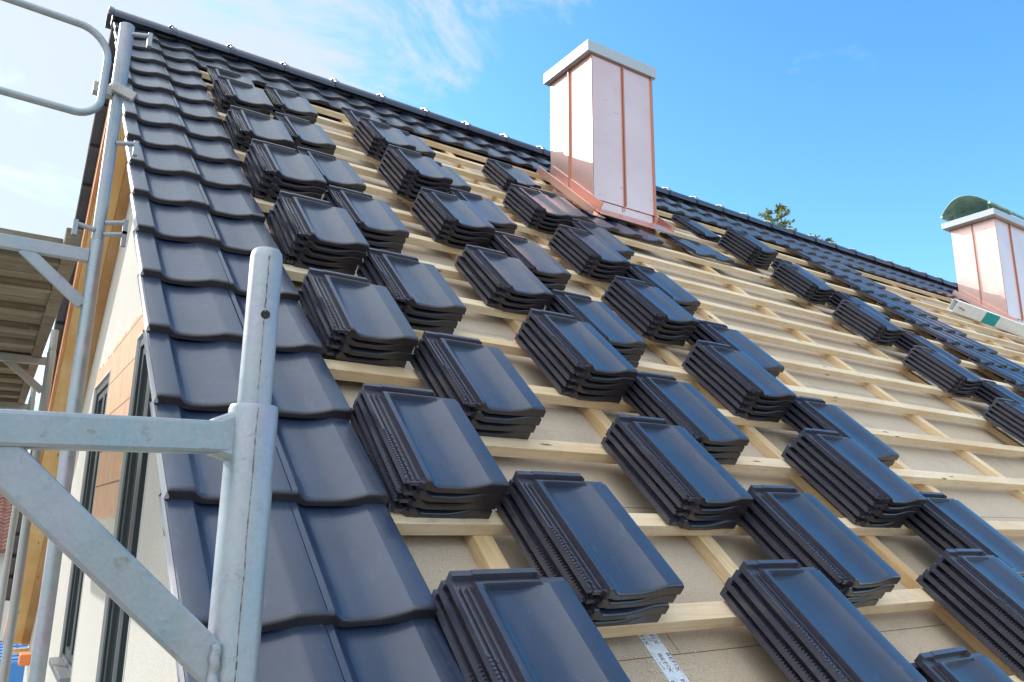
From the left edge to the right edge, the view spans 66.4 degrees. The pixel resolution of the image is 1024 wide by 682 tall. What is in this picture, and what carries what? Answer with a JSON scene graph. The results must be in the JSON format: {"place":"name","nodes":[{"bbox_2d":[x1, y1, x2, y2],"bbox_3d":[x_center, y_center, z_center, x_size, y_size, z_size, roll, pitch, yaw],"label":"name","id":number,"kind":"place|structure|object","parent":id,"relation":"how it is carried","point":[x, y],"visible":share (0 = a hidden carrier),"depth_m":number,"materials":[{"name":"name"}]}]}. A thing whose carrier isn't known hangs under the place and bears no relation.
{"place":"outdoors","nodes":[
{"label":"outdoors","id":0,"kind":"place"},
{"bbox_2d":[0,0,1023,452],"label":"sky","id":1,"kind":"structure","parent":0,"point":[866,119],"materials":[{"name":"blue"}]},
{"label":"clay tile","id":2,"kind":"object","parent":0,"visible":0},
{"bbox_2d":[487,242,565,290],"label":"clay tile","id":3,"kind":"object","parent":2,"relation":"on","point":[554,285],"visible":0.21,"depth_m":4.02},
{"bbox_2d":[490,237,567,284],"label":"clay tile","id":4,"kind":"object","parent":3,"relation":"on","point":[496,245],"visible":0.3,"depth_m":4.02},
{"bbox_2d":[492,231,570,279],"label":"clay tile","id":5,"kind":"object","parent":4,"relation":"on","point":[536,258],"visible":0.95,"depth_m":4.08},
{"bbox_3d":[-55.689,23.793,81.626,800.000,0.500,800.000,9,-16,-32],"label":"ground","id":6,"kind":"structure","parent":0,"visible":0},
{"bbox_2d":[0,329,58,681],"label":"scaffold upright","id":7,"kind":"object","parent":6,"relation":"on","point":[11,360],"visible":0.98,"depth_m":4.50,"materials":[{"name":"metal"}]},
{"bbox_2d":[0,227,82,409],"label":"scaffold deck","id":8,"kind":"structure","parent":7,"relation":"on","point":[31,297],"depth_m":3.59,"materials":[{"name":"grey wood"}]},
{"bbox_2d":[0,22,152,681],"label":"scaffold upright","id":9,"kind":"object","parent":6,"relation":"on","point":[31,250],"visible":0.99,"depth_m":2.77,"materials":[{"name":"metal"}]},
{"bbox_2d":[0,0,110,115],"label":"guard rail","id":10,"kind":"object","parent":9,"relation":"attached to","point":[96,106],"visible":1,"depth_m":2.84,"materials":[{"name":"metal"}]},
{"bbox_2d":[0,246,282,681],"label":"scaffold upright","id":11,"kind":"object","parent":6,"relation":"on","point":[238,439],"visible":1,"depth_m":0.72,"materials":[{"name":"metal"}]},
{"bbox_2d":[2,6,1023,681],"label":"house","id":12,"kind":"structure","parent":6,"relation":"on","point":[356,570],"depth_m":3.76,"materials":[{"name":"ceramic"}]},
{"bbox_2d":[49,369,110,681],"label":"window","id":13,"kind":"structure","parent":12,"relation":"in","point":[61,666],"depth_m":6.19,"materials":[{"name":"grey"}]},
{"bbox_2d":[95,332,150,681],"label":"window","id":14,"kind":"structure","parent":12,"relation":"in","point":[111,662],"depth_m":4.41,"materials":[{"name":"grey"}]},
{"bbox_2d":[222,120,248,152],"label":"clay tile","id":15,"kind":"object","parent":12,"relation":"on","point":[238,146],"visible":0.27,"depth_m":4.20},
{"bbox_2d":[225,115,250,147],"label":"clay tile","id":16,"kind":"object","parent":15,"relation":"on","point":[242,141],"visible":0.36,"depth_m":4.19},
{"bbox_2d":[227,110,290,147],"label":"clay tile","id":17,"kind":"object","parent":16,"relation":"on","point":[244,135],"visible":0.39,"depth_m":4.21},
{"bbox_2d":[230,105,293,146],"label":"clay tile","id":18,"kind":"object","parent":17,"relation":"on","point":[257,125],"visible":1,"depth_m":4.32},
{"bbox_2d":[242,161,276,202],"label":"clay tile","id":19,"kind":"object","parent":12,"relation":"on","point":[263,195],"visible":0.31,"depth_m":3.64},
{"bbox_2d":[244,156,278,197],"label":"clay tile","id":20,"kind":"object","parent":19,"relation":"on","point":[267,190],"visible":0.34,"depth_m":3.63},
{"bbox_2d":[246,150,321,199],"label":"clay tile","id":21,"kind":"object","parent":20,"relation":"on","point":[270,184],"visible":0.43,"depth_m":3.66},
{"bbox_2d":[249,144,324,194],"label":"clay tile","id":22,"kind":"object","parent":21,"relation":"on","point":[287,183],"visible":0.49,"depth_m":3.65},
{"bbox_2d":[251,138,326,187],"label":"clay tile","id":23,"kind":"object","parent":22,"relation":"on","point":[286,163],"visible":1,"depth_m":3.76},
{"bbox_2d":[266,215,354,274],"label":"clay tile","id":24,"kind":"object","parent":12,"relation":"on","point":[293,260],"visible":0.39,"depth_m":3.13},
{"bbox_2d":[268,209,356,270],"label":"clay tile","id":25,"kind":"object","parent":24,"relation":"on","point":[297,254],"visible":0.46,"depth_m":3.13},
{"bbox_2d":[273,203,362,264],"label":"clay tile","id":26,"kind":"object","parent":25,"relation":"on","point":[304,249],"visible":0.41,"depth_m":3.11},
{"bbox_2d":[276,197,366,258],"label":"clay tile","id":27,"kind":"object","parent":26,"relation":"on","point":[307,242],"visible":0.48,"depth_m":3.10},
{"bbox_2d":[278,190,368,251],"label":"clay tile","id":28,"kind":"object","parent":27,"relation":"on","point":[320,221],"visible":1,"depth_m":3.20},
{"bbox_2d":[298,289,406,367],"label":"clay tile","id":29,"kind":"object","parent":12,"relation":"on","point":[337,354],"visible":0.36,"depth_m":2.60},
{"bbox_2d":[301,282,411,360],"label":"clay tile","id":30,"kind":"object","parent":29,"relation":"on","point":[331,342],"visible":0.31,"depth_m":2.58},
{"bbox_2d":[303,274,413,352],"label":"clay tile","id":31,"kind":"object","parent":30,"relation":"on","point":[343,337],"visible":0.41,"depth_m":2.57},
{"bbox_2d":[307,267,418,346],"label":"clay tile","id":32,"kind":"object","parent":31,"relation":"on","point":[358,308],"visible":1,"depth_m":2.67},
{"bbox_2d":[369,245,400,253],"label":"clay tile","id":33,"kind":"object","parent":12,"relation":"on","point":[386,249],"visible":0.06,"depth_m":3.60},
{"bbox_2d":[322,196,402,249],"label":"clay tile","id":34,"kind":"object","parent":33,"relation":"on","point":[384,243],"visible":0.2,"depth_m":3.59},
{"bbox_2d":[324,190,405,243],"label":"clay tile","id":35,"kind":"object","parent":34,"relation":"on","point":[371,234],"visible":0.22,"depth_m":3.58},
{"bbox_2d":[327,185,409,237],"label":"clay tile","id":36,"kind":"object","parent":35,"relation":"on","point":[365,211],"visible":0.92,"depth_m":3.68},
{"bbox_2d":[356,267,453,334],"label":"clay tile","id":37,"kind":"object","parent":12,"relation":"on","point":[440,329],"visible":0.09,"depth_m":3.02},
{"bbox_2d":[359,261,457,327],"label":"clay tile","id":38,"kind":"object","parent":37,"relation":"on","point":[368,275],"visible":0.27,"depth_m":3.01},
{"bbox_2d":[363,255,462,321],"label":"clay tile","id":39,"kind":"object","parent":38,"relation":"on","point":[406,307],"visible":0.37,"depth_m":3.00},
{"bbox_2d":[367,248,465,314],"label":"clay tile","id":40,"kind":"object","parent":39,"relation":"on","point":[412,281],"visible":1,"depth_m":3.09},
{"bbox_2d":[350,407,491,518],"bbox_3d":[-0.261,0.332,2.152,0.290,0.042,0.427,9,25,-32],"label":"clay tile","id":41,"kind":"object","parent":12,"relation":"on","point":[406,509],"visible":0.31,"depth_m":2.02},
{"bbox_2d":[353,398,497,509],"bbox_3d":[-0.245,0.306,2.142,0.290,0.042,0.427,9,25,-32],"label":"clay tile","id":42,"kind":"object","parent":41,"relation":"on","point":[411,500],"visible":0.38,"depth_m":2.00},
{"bbox_2d":[357,391,502,502],"bbox_3d":[-0.231,0.283,2.123,0.291,0.042,0.427,10,25,-32],"label":"clay tile","id":43,"kind":"object","parent":42,"relation":"on","point":[417,492],"visible":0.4,"depth_m":1.98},
{"bbox_2d":[361,382,508,493],"bbox_3d":[-0.216,0.258,2.112,0.291,0.042,0.427,9,25,-32],"label":"clay tile","id":44,"kind":"object","parent":43,"relation":"on","point":[433,442],"visible":1,"depth_m":2.08,"materials":[{"name":"ceramic"}]},
{"bbox_2d":[410,206,465,249],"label":"clay tile","id":45,"kind":"object","parent":12,"relation":"on","point":[428,228],"visible":0.38,"depth_m":4.13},
{"bbox_2d":[413,201,486,247],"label":"clay tile","id":46,"kind":"object","parent":45,"relation":"on","point":[432,225],"visible":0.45,"depth_m":4.13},
{"bbox_2d":[415,197,489,243],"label":"clay tile","id":47,"kind":"object","parent":46,"relation":"on","point":[435,221],"visible":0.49,"depth_m":4.11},
{"bbox_2d":[417,192,491,238],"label":"clay tile","id":48,"kind":"object","parent":47,"relation":"on","point":[436,213],"visible":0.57,"depth_m":4.10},
{"bbox_2d":[420,187,494,233],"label":"clay tile","id":49,"kind":"object","parent":48,"relation":"on","point":[456,211],"visible":1,"depth_m":4.19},
{"bbox_2d":[435,616,456,660],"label":"clay tile","id":50,"kind":"object","parent":12,"relation":"on","point":[438,622],"visible":0.06,"depth_m":1.63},
{"bbox_2d":[431,589,478,681],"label":"clay tile","id":51,"kind":"object","parent":50,"relation":"on","point":[463,662],"visible":0.13,"depth_m":1.57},
{"bbox_2d":[437,580,491,681],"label":"clay tile","id":52,"kind":"object","parent":51,"relation":"on","point":[466,640],"visible":0.18,"depth_m":1.55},
{"bbox_2d":[445,568,630,681],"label":"clay tile","id":53,"kind":"object","parent":52,"relation":"on","point":[526,625],"visible":1,"depth_m":1.59,"materials":[{"name":"ceramic"}]},
{"bbox_2d":[410,353,530,438],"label":"clay tile","id":54,"kind":"object","parent":12,"relation":"on","point":[420,372],"visible":0.2,"depth_m":2.53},
{"bbox_2d":[413,346,535,432],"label":"clay tile","id":55,"kind":"object","parent":54,"relation":"on","point":[436,383],"visible":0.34,"depth_m":2.50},
{"bbox_2d":[418,339,540,425],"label":"clay tile","id":56,"kind":"object","parent":55,"relation":"on","point":[475,413],"visible":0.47,"depth_m":2.47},
{"bbox_2d":[422,330,545,416],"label":"clay tile","id":57,"kind":"object","parent":56,"relation":"on","point":[481,377],"visible":1,"depth_m":2.56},
{"bbox_2d":[454,260,529,314],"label":"clay tile","id":58,"kind":"object","parent":12,"relation":"on","point":[487,300],"visible":0.38,"depth_m":3.58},
{"bbox_2d":[457,255,544,309],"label":"clay tile","id":59,"kind":"object","parent":58,"relation":"on","point":[476,277],"visible":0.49,"depth_m":3.58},
{"bbox_2d":[462,250,549,305],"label":"clay tile","id":60,"kind":"object","parent":59,"relation":"on","point":[490,283],"visible":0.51,"depth_m":3.57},
{"bbox_2d":[465,244,553,299],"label":"clay tile","id":61,"kind":"object","parent":60,"relation":"on","point":[502,270],"visible":1,"depth_m":3.67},
{"bbox_2d":[515,333,621,402],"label":"clay tile","id":62,"kind":"object","parent":12,"relation":"on","point":[544,368],"visible":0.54,"depth_m":3.04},
{"bbox_2d":[518,327,625,396],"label":"clay tile","id":63,"kind":"object","parent":62,"relation":"on","point":[554,370],"visible":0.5,"depth_m":3.03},
{"bbox_2d":[521,321,628,390],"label":"clay tile","id":64,"kind":"object","parent":63,"relation":"on","point":[556,361],"visible":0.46,"depth_m":3.02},
{"bbox_2d":[525,315,634,384],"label":"clay tile","id":65,"kind":"object","parent":64,"relation":"on","point":[558,352],"visible":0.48,"depth_m":3.00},
{"bbox_2d":[528,308,637,377],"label":"clay tile","id":66,"kind":"object","parent":65,"relation":"on","point":[588,347],"visible":1,"depth_m":3.10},
{"bbox_2d":[496,502,661,626],"bbox_3d":[0.163,0.565,2.034,0.290,0.042,0.427,9,25,-32],"label":"clay tile","id":67,"kind":"object","parent":12,"relation":"on","point":[526,550],"visible":0.21,"depth_m":1.95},
{"bbox_2d":[501,491,668,620],"bbox_3d":[0.178,0.541,2.020,0.290,0.042,0.427,9,25,-33],"label":"clay tile","id":68,"kind":"object","parent":67,"relation":"on","point":[541,554],"visible":0.3,"depth_m":1.92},
{"bbox_2d":[508,479,676,608],"bbox_3d":[0.197,0.512,2.019,0.290,0.042,0.427,9,25,-33],"label":"clay tile","id":69,"kind":"object","parent":68,"relation":"on","point":[567,573],"visible":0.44,"depth_m":1.89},
{"bbox_2d":[512,471,683,599],"bbox_3d":[0.212,0.488,2.006,0.290,0.042,0.427,9,26,-33],"label":"clay tile","id":70,"kind":"object","parent":69,"relation":"on","point":[606,548],"visible":1,"depth_m":1.98,"materials":[{"name":"ceramic"}]},
{"bbox_2d":[545,307,638,367],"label":"clay tile","id":71,"kind":"object","parent":12,"relation":"on","point":[633,363],"visible":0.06,"depth_m":3.52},
{"bbox_2d":[546,302,640,360],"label":"clay tile","id":72,"kind":"object","parent":71,"relation":"on","point":[551,307],"visible":0.19,"depth_m":3.51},
{"bbox_2d":[550,297,644,355],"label":"clay tile","id":73,"kind":"object","parent":72,"relation":"on","point":[619,349],"visible":0.24,"depth_m":3.49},
{"bbox_2d":[551,289,646,348],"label":"clay tile","id":74,"kind":"object","parent":73,"relation":"on","point":[610,326],"visible":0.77,"depth_m":3.57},
{"bbox_2d":[601,295,684,345],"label":"clay tile","id":75,"kind":"object","parent":12,"relation":"on","point":[631,323],"visible":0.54,"depth_m":4.05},
{"bbox_2d":[604,290,688,341],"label":"clay tile","id":76,"kind":"object","parent":75,"relation":"on","point":[629,313],"visible":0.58,"depth_m":4.04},
{"bbox_2d":[607,285,691,335],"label":"clay tile","id":77,"kind":"object","parent":76,"relation":"on","point":[633,308],"visible":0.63,"depth_m":4.03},
{"bbox_2d":[610,280,695,331],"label":"clay tile","id":78,"kind":"object","parent":77,"relation":"on","point":[637,304],"visible":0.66,"depth_m":4.01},
{"bbox_2d":[613,275,698,326],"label":"clay tile","id":79,"kind":"object","parent":78,"relation":"on","point":[658,302],"visible":1,"depth_m":4.10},
{"bbox_2d":[601,437,736,529],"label":"clay tile","id":80,"kind":"object","parent":12,"relation":"on","point":[667,515],"visible":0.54,"depth_m":2.49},
{"bbox_2d":[605,428,741,520],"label":"clay tile","id":81,"kind":"object","parent":80,"relation":"on","point":[658,490],"visible":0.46,"depth_m":2.49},
{"bbox_2d":[609,422,747,513],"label":"clay tile","id":82,"kind":"object","parent":81,"relation":"on","point":[671,492],"visible":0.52,"depth_m":2.48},
{"bbox_2d":[614,414,752,505],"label":"clay tile","id":83,"kind":"object","parent":82,"relation":"on","point":[685,463],"visible":1,"depth_m":2.56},
{"bbox_2d":[623,392,736,464],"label":"clay tile","id":84,"kind":"object","parent":12,"relation":"on","point":[635,406],"visible":0.12,"depth_m":3.06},
{"bbox_2d":[626,385,740,458],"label":"clay tile","id":85,"kind":"object","parent":84,"relation":"on","point":[642,403],"visible":0.18,"depth_m":3.00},
{"bbox_2d":[630,381,744,451],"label":"clay tile","id":86,"kind":"object","parent":85,"relation":"on","point":[660,412],"visible":0.31,"depth_m":2.94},
{"bbox_2d":[634,371,748,445],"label":"clay tile","id":87,"kind":"object","parent":86,"relation":"on","point":[692,411],"visible":0.95,"depth_m":3.00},
{"bbox_2d":[681,361,780,421],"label":"clay tile","id":88,"kind":"object","parent":12,"relation":"on","point":[715,392],"visible":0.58,"depth_m":3.57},
{"bbox_2d":[685,356,784,417],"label":"clay tile","id":89,"kind":"object","parent":88,"relation":"on","point":[717,385],"visible":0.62,"depth_m":3.56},
{"bbox_2d":[688,350,787,411],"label":"clay tile","id":90,"kind":"object","parent":89,"relation":"on","point":[719,378],"visible":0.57,"depth_m":3.55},
{"bbox_2d":[691,345,791,405],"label":"clay tile","id":91,"kind":"object","parent":90,"relation":"on","point":[725,375],"visible":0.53,"depth_m":3.54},
{"bbox_2d":[695,340,796,400],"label":"clay tile","id":92,"kind":"object","parent":91,"relation":"on","point":[747,372],"visible":1,"depth_m":3.61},
{"bbox_2d":[720,586,803,681],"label":"clay tile","id":93,"kind":"object","parent":12,"relation":"on","point":[771,649],"visible":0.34,"depth_m":2.04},
{"bbox_2d":[724,577,819,681],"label":"clay tile","id":94,"kind":"object","parent":93,"relation":"on","point":[778,641],"visible":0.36,"depth_m":2.02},
{"bbox_2d":[732,569,836,681],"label":"clay tile","id":95,"kind":"object","parent":94,"relation":"on","point":[816,667],"visible":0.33,"depth_m":2.00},
{"bbox_2d":[739,559,926,681],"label":"clay tile","id":96,"kind":"object","parent":95,"relation":"on","point":[841,637],"visible":1,"depth_m":2.03,"materials":[{"name":"ceramic"}]},
{"bbox_2d":[781,414,802,433],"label":"clay tile","id":97,"kind":"object","parent":12,"relation":"on","point":[796,427],"visible":0.07,"depth_m":3.62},
{"bbox_2d":[785,408,889,467],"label":"clay tile","id":98,"kind":"object","parent":97,"relation":"on","point":[795,418],"visible":0.16,"depth_m":3.60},
{"bbox_2d":[788,402,894,465],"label":"clay tile","id":99,"kind":"object","parent":98,"relation":"on","point":[803,415],"visible":0.16,"depth_m":3.55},
{"bbox_2d":[792,396,898,460],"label":"clay tile","id":100,"kind":"object","parent":99,"relation":"on","point":[830,417],"visible":0.71,"depth_m":3.55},
{"bbox_2d":[736,516,878,607],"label":"clay tile","id":101,"kind":"object","parent":12,"relation":"on","point":[772,553],"visible":0.09,"depth_m":2.48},
{"bbox_2d":[742,507,884,601],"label":"clay tile","id":102,"kind":"object","parent":101,"relation":"on","point":[770,536],"visible":0.17,"depth_m":2.46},
{"bbox_2d":[748,498,894,596],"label":"clay tile","id":103,"kind":"object","parent":102,"relation":"on","point":[807,559],"visible":0.35,"depth_m":2.40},
{"bbox_2d":[747,485,900,587],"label":"clay tile","id":104,"kind":"object","parent":103,"relation":"on","point":[830,542],"visible":0.99,"depth_m":2.47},
{"bbox_2d":[781,450,903,527],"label":"clay tile","id":105,"kind":"object","parent":12,"relation":"on","point":[824,491],"visible":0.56,"depth_m":3.03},
{"bbox_2d":[784,445,907,521],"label":"clay tile","id":106,"kind":"object","parent":105,"relation":"on","point":[827,483],"visible":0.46,"depth_m":3.03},
{"bbox_2d":[791,440,915,517],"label":"clay tile","id":107,"kind":"object","parent":106,"relation":"on","point":[847,490],"visible":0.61,"depth_m":3.00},
{"bbox_2d":[796,434,920,511],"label":"clay tile","id":108,"kind":"object","parent":107,"relation":"on","point":[839,472],"visible":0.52,"depth_m":3.00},
{"bbox_2d":[801,428,925,504],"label":"clay tile","id":109,"kind":"object","parent":108,"relation":"on","point":[869,472],"visible":1,"depth_m":3.07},
{"bbox_2d":[904,517,944,554],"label":"clay tile","id":110,"kind":"object","parent":12,"relation":"on","point":[933,543],"visible":0.11,"depth_m":3.04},
{"bbox_2d":[909,514,957,548],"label":"clay tile","id":111,"kind":"object","parent":110,"relation":"on","point":[931,531],"visible":0.06,"depth_m":3.02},
{"bbox_2d":[916,508,1023,577],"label":"clay tile","id":112,"kind":"object","parent":111,"relation":"on","point":[945,532],"visible":0.06,"depth_m":3.00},
{"bbox_2d":[919,491,1023,575],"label":"clay tile","id":113,"kind":"object","parent":112,"relation":"on","point":[971,529],"visible":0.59,"depth_m":3.02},
{"bbox_2d":[916,575,1023,679],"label":"clay tile","id":114,"kind":"object","parent":12,"relation":"on","point":[981,635],"visible":0.41,"depth_m":2.53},
{"bbox_2d":[922,568,1023,666],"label":"clay tile","id":115,"kind":"object","parent":114,"relation":"on","point":[987,627],"visible":0.4,"depth_m":2.53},
{"bbox_2d":[929,563,1023,652],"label":"clay tile","id":116,"kind":"object","parent":115,"relation":"on","point":[993,620],"visible":0.37,"depth_m":2.53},
{"bbox_2d":[935,556,1023,639],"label":"clay tile","id":117,"kind":"object","parent":116,"relation":"on","point":[985,600],"visible":0.36,"depth_m":2.53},
{"bbox_2d":[941,549,1023,626],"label":"clay tile","id":118,"kind":"object","parent":117,"relation":"on","point":[999,581],"visible":1,"depth_m":2.61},
{"label":"clay tile","id":119,"kind":"object","parent":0,"visible":0},
{"bbox_2d":[910,662,933,681],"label":"clay tile","id":120,"kind":"object","parent":119,"relation":"on","point":[921,672],"visible":0.09,"depth_m":2.05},
{"bbox_2d":[914,646,1013,681],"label":"clay tile","id":121,"kind":"object","parent":120,"relation":"on","point":[959,664],"visible":1,"depth_m":2.09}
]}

